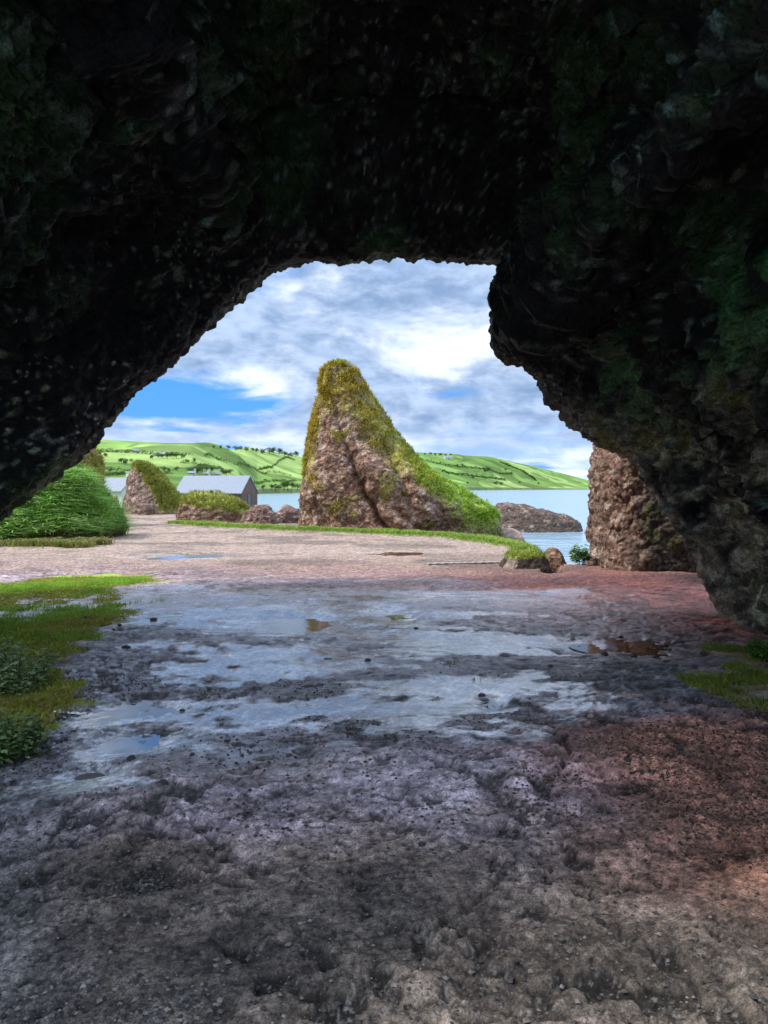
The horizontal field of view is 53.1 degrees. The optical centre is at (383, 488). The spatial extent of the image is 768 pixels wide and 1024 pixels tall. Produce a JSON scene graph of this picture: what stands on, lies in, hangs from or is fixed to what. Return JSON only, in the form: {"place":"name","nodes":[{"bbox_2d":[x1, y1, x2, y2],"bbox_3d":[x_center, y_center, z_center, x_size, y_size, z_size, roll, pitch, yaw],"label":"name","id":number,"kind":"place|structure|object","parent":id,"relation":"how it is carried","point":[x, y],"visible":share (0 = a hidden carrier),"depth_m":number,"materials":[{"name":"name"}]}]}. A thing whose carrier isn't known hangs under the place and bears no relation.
{"place":"outdoors","nodes":[
{"label":"outdoors","id":0,"kind":"place"},
{"bbox_2d":[0,536,114,548],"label":"grass","id":1,"kind":"structure","parent":0,"point":[76,542],"depth_m":21.41,"materials":[{"name":"green plant"}]},
{"bbox_2d":[177,476,258,506],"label":"barn","id":2,"kind":"structure","parent":0,"point":[243,488],"depth_m":117.96,"materials":[{"name":"stone"}]},
{"bbox_2d":[96,440,588,493],"bbox_3d":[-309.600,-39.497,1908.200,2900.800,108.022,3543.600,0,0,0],"label":"hills","id":3,"kind":"structure","parent":0,"point":[548,479],"depth_m":747.38,"materials":[{"name":"green plant"}]},
{"bbox_2d":[105,471,127,475],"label":"hedge","id":4,"kind":"object","parent":3,"relation":"on","point":[121,472],"visible":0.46,"depth_m":249.68,"materials":[{"name":"green plant"}]},
{"bbox_2d":[105,466,172,473],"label":"hedge","id":5,"kind":"object","parent":3,"relation":"on","point":[165,472],"visible":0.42,"depth_m":268.51,"materials":[{"name":"green plant"}]},
{"bbox_2d":[99,448,192,454],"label":"hedge","id":6,"kind":"object","parent":3,"relation":"on","point":[117,450],"visible":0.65,"depth_m":390.23,"materials":[{"name":"green plant"}]},
{"bbox_2d":[188,469,195,474],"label":"farmhouse","id":7,"kind":"object","parent":3,"relation":"on","point":[192,472],"visible":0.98,"depth_m":283.38,"materials":[{"name":"stone"}]},
{"bbox_2d":[180,460,221,469],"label":"hedge","id":8,"kind":"object","parent":3,"relation":"on","point":[213,466],"visible":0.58,"depth_m":359.54,"materials":[{"name":"green plant"}]},
{"bbox_2d":[202,469,210,475],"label":"farmhouse","id":9,"kind":"object","parent":3,"relation":"on","point":[208,473],"visible":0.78,"depth_m":323.04,"materials":[{"name":"stone"}]},
{"bbox_2d":[204,452,291,475],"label":"hedge","id":10,"kind":"object","parent":3,"relation":"on","point":[219,459],"visible":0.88,"depth_m":538.42,"materials":[{"name":"green plant"}]},
{"bbox_2d":[254,478,295,484],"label":"hedge","id":11,"kind":"object","parent":3,"relation":"on","point":[265,480],"visible":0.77,"depth_m":561.77,"materials":[{"name":"green plant"}]},
{"bbox_2d":[258,456,294,469],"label":"hedge","id":12,"kind":"object","parent":3,"relation":"on","point":[272,466],"visible":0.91,"depth_m":760.69,"materials":[{"name":"green plant"}]},
{"bbox_2d":[423,459,512,473],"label":"hedge","id":13,"kind":"object","parent":3,"relation":"on","point":[474,467],"visible":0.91,"depth_m":1677.57,"materials":[{"name":"green plant"}]},
{"bbox_2d":[442,469,505,480],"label":"hedge","id":14,"kind":"object","parent":3,"relation":"on","point":[476,475],"visible":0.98,"depth_m":1538.52,"materials":[{"name":"green plant"}]},
{"bbox_2d":[500,461,536,480],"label":"hedge","id":15,"kind":"object","parent":3,"relation":"on","point":[530,475],"visible":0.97,"depth_m":2009.08,"materials":[{"name":"green plant"}]},
{"bbox_2d":[102,257,592,479],"label":"sky","id":16,"kind":"structure","parent":0,"point":[419,336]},
{"bbox_2d":[0,514,767,1023],"bbox_3d":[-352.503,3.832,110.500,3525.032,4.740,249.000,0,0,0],"label":"ground","id":17,"kind":"structure","parent":0,"point":[498,622],"depth_m":3.87,"materials":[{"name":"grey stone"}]},
{"bbox_2d":[0,707,53,768],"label":"leafy plant","id":18,"kind":"object","parent":17,"relation":"on","point":[25,742],"visible":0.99,"depth_m":4.61,"materials":[{"name":"green plant"}]},
{"bbox_2d":[0,631,65,695],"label":"leafy plant","id":19,"kind":"object","parent":17,"relation":"on","point":[16,675],"visible":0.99,"depth_m":6.09,"materials":[{"name":"green plant"}]},
{"bbox_2d":[0,460,140,539],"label":"grass bank","id":20,"kind":"structure","parent":17,"relation":"on","point":[74,501],"depth_m":23.61,"materials":[{"name":"grass"}]},
{"bbox_2d":[0,574,161,680],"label":"grass","id":21,"kind":"structure","parent":17,"relation":"on","point":[9,586],"depth_m":10.22,"materials":[{"name":"green plant"}]},
{"bbox_2d":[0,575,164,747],"bbox_3d":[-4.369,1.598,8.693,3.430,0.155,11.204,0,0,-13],"label":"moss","id":22,"kind":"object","parent":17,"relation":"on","point":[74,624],"visible":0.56,"depth_m":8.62,"materials":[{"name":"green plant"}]},
{"bbox_2d":[74,773,104,779],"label":"puddle","id":23,"kind":"object","parent":17,"relation":"on","point":[86,776],"visible":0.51,"depth_m":4.36,"materials":[{"name":"grey liquid"}]},
{"bbox_2d":[79,446,109,489],"bbox_3d":[-15.522,-0.074,32.874,8.058,5.122,6.355,0,0,0],"label":"hillside rock","id":24,"kind":"object","parent":17,"relation":"on","point":[94,458],"visible":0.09,"depth_m":32.87,"materials":[{"name":"green plant"}]},
{"bbox_2d":[95,669,107,672],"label":"stone","id":25,"kind":"object","parent":17,"relation":"on","point":[100,670],"visible":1,"depth_m":6.64,"materials":[{"name":"grey stone"}]},
{"bbox_2d":[104,472,128,506],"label":"cottage","id":26,"kind":"structure","parent":17,"relation":"on","point":[118,485],"depth_m":109.96,"materials":[{"name":"stone"}]},
{"bbox_2d":[53,699,181,729],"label":"puddle","id":27,"kind":"object","parent":17,"relation":"on","point":[144,707],"visible":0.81,"depth_m":5.53,"materials":[{"name":"grey liquid"}]},
{"bbox_2d":[95,734,163,753],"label":"puddle","id":28,"kind":"object","parent":17,"relation":"on","point":[135,744],"visible":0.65,"depth_m":4.89,"materials":[{"name":"blue liquid"}]},
{"bbox_2d":[127,755,135,760],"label":"stone","id":29,"kind":"object","parent":17,"relation":"on","point":[131,757],"visible":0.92,"depth_m":4.48,"materials":[{"name":"grey stone"}]},
{"bbox_2d":[122,459,182,514],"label":"leaning rock","id":30,"kind":"object","parent":17,"relation":"on","point":[151,489],"visible":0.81,"depth_m":47.51,"materials":[{"name":"green stone"}]},
{"bbox_2d":[158,779,167,784],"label":"stone","id":31,"kind":"object","parent":17,"relation":"on","point":[163,781],"visible":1,"depth_m":3.93,"materials":[{"name":"grey stone"}]},
{"bbox_2d":[146,555,223,559],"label":"puddle","id":32,"kind":"object","parent":17,"relation":"on","point":[186,556],"visible":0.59,"depth_m":18.25,"materials":[{"name":"blue liquid"}]},
{"bbox_2d":[175,488,250,522],"bbox_3d":[-7.750,1.120,35.524,3.854,2.297,3.733,0,0,0],"label":"grassy rock","id":33,"kind":"object","parent":17,"relation":"on","point":[211,505],"visible":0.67,"depth_m":34.45,"materials":[{"name":"green plant"}]},
{"bbox_2d":[240,504,282,523],"bbox_3d":[-5.509,1.476,34.639,2.065,1.504,2.320,0,0,0],"label":"shore rock","id":34,"kind":"object","parent":17,"relation":"on","point":[263,514],"visible":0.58,"depth_m":34.09,"materials":[{"name":"brown stone"}]},
{"bbox_2d":[276,504,299,523],"bbox_3d":[-4.604,1.497,36.130,1.659,1.524,1.970,0,0,0],"label":"shore rock","id":35,"kind":"object","parent":17,"relation":"on","point":[287,513],"visible":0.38,"depth_m":35.52,"materials":[{"name":"brown stone"}]},
{"bbox_2d":[245,619,331,633],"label":"puddle","id":36,"kind":"object","parent":17,"relation":"on","point":[287,626],"visible":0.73,"depth_m":9.05,"materials":[{"name":"grey liquid"}]},
{"bbox_2d":[165,520,537,548],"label":"grass","id":37,"kind":"structure","parent":17,"relation":"on","point":[505,541],"depth_m":26.82,"materials":[{"name":"green plant"}]},
{"bbox_2d":[0,0,767,634],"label":"cave rock","id":38,"kind":"object","parent":17,"relation":"on","point":[180,178],"visible":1,"depth_m":9.38,"materials":[{"name":"black stone"}]},
{"bbox_2d":[366,552,422,555],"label":"puddle","id":39,"kind":"object","parent":17,"relation":"on","point":[400,553],"visible":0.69,"depth_m":19.06,"materials":[{"name":"brown liquid"}]},
{"bbox_2d":[298,358,504,537],"bbox_3d":[0.676,-1.216,30.419,8.732,7.935,4.604,0,0,0],"label":"sea stack","id":40,"kind":"object","parent":17,"relation":"on","point":[363,464],"visible":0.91,"depth_m":29.10,"materials":[{"name":"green stone"}]},
{"bbox_2d":[386,615,416,620],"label":"puddle","id":41,"kind":"object","parent":17,"relation":"on","point":[399,618],"visible":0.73,"depth_m":9.58,"materials":[{"name":"grey liquid"}]},
{"bbox_2d":[418,841,425,846],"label":"stone","id":42,"kind":"object","parent":17,"relation":"on","point":[421,843],"visible":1,"depth_m":3.32,"materials":[{"name":"grey stone"}]},
{"bbox_2d":[427,595,459,596],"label":"puddle","id":43,"kind":"object","parent":17,"relation":"on","point":[443,596],"visible":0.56,"depth_m":11.37,"materials":[{"name":"grey liquid"}]},
{"bbox_2d":[427,561,499,564],"bbox_3d":[1.751,1.613,16.069,1.751,0.147,0.156,0,0,-13],"label":"edging strip","id":44,"kind":"object","parent":17,"relation":"on","point":[473,562],"visible":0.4,"depth_m":16.02,"materials":[{"name":"concrete"}]},
{"bbox_2d":[460,844,468,850],"bbox_3d":[0.343,1.533,3.271,0.038,0.026,0.033,0,0,-11],"label":"stone","id":45,"kind":"object","parent":17,"relation":"on","point":[463,847],"visible":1,"depth_m":3.26,"materials":[{"name":"grey stone"}]},
{"bbox_2d":[483,702,500,710],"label":"puddle","id":46,"kind":"object","parent":17,"relation":"on","point":[492,706],"visible":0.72,"depth_m":5.69,"materials":[{"name":"grey liquid"}]},
{"bbox_2d":[499,544,552,573],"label":"rock","id":47,"kind":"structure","parent":17,"relation":"on","point":[524,557],"depth_m":15.26,"materials":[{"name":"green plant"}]},
{"bbox_2d":[536,592,558,594],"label":"puddle","id":48,"kind":"object","parent":17,"relation":"on","point":[544,593],"visible":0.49,"depth_m":11.85,"materials":[{"name":"grey liquid"}]},
{"bbox_2d":[545,547,566,572],"bbox_3d":[3.587,1.511,16.291,0.658,0.499,0.888,0,0,0],"label":"boulder","id":49,"kind":"object","parent":17,"relation":"on","point":[555,558],"visible":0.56,"depth_m":15.99,"materials":[{"name":"brown stone"}]},
{"bbox_2d":[559,644,588,653],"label":"puddle","id":50,"kind":"object","parent":17,"relation":"on","point":[567,647],"visible":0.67,"depth_m":7.97,"materials":[{"name":"grey liquid"}]},
{"bbox_2d":[385,584,767,709],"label":"grass","id":51,"kind":"structure","parent":17,"relation":"on","point":[727,679],"depth_m":6.28,"materials":[{"name":"green plant"}]},
{"bbox_2d":[568,541,591,564],"bbox_3d":[4.068,1.348,15.877,0.565,0.515,0.539,0,0,0],"label":"leafy plant","id":52,"kind":"object","parent":17,"relation":"on","point":[583,556],"visible":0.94,"depth_m":15.83,"materials":[{"name":"green plant"}]},
{"bbox_2d":[597,919,605,925],"bbox_3d":[0.780,1.554,2.755,0.029,0.020,0.024,0,0,-12],"label":"stone","id":53,"kind":"object","parent":17,"relation":"on","point":[601,922],"visible":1,"depth_m":2.75,"materials":[{"name":"grey stone"}]},
{"bbox_2d":[568,638,672,658],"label":"puddle","id":54,"kind":"object","parent":17,"relation":"on","point":[642,648],"visible":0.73,"depth_m":7.92,"materials":[{"name":"brown liquid"}]},
{"bbox_2d":[624,756,630,761],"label":"stone","id":55,"kind":"object","parent":17,"relation":"on","point":[627,758],"visible":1,"depth_m":4.24,"materials":[{"name":"grey stone"}]},
{"bbox_2d":[584,442,696,572],"bbox_3d":[6.128,-1.154,15.882,3.689,6.117,2.830,0,0,0],"label":"rock pillar","id":56,"kind":"object","parent":17,"relation":"on","point":[629,527],"visible":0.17,"depth_m":14.88,"materials":[{"name":"brown stone"}]},
{"bbox_2d":[675,744,683,750],"bbox_3d":[1.706,1.503,4.444,0.057,0.039,0.050,0,0,-7],"label":"stone","id":57,"kind":"object","parent":17,"relation":"on","point":[678,747],"visible":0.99,"depth_m":4.43,"materials":[{"name":"grey stone"}]},
{"bbox_2d":[700,650,707,655],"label":"stone","id":58,"kind":"object","parent":17,"relation":"on","point":[703,653],"visible":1,"depth_m":7.45,"materials":[{"name":"grey stone"}]},
{"bbox_2d":[741,634,767,660],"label":"leafy plant","id":59,"kind":"object","parent":17,"relation":"on","point":[757,648],"visible":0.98,"depth_m":7.14,"materials":[{"name":"green plant"}]},
{"bbox_2d":[257,490,589,573],"bbox_3d":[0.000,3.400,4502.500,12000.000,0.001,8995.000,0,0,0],"label":"sea","id":60,"kind":"structure","parent":0,"point":[573,504],"depth_m":172.02,"materials":[{"name":"blue liquid"}]},
{"bbox_2d":[495,502,582,532],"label":"sea outcrop","id":61,"kind":"object","parent":60,"relation":"in","point":[525,518],"visible":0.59,"depth_m":59.79,"materials":[{"name":"grey stone"}]}
]}

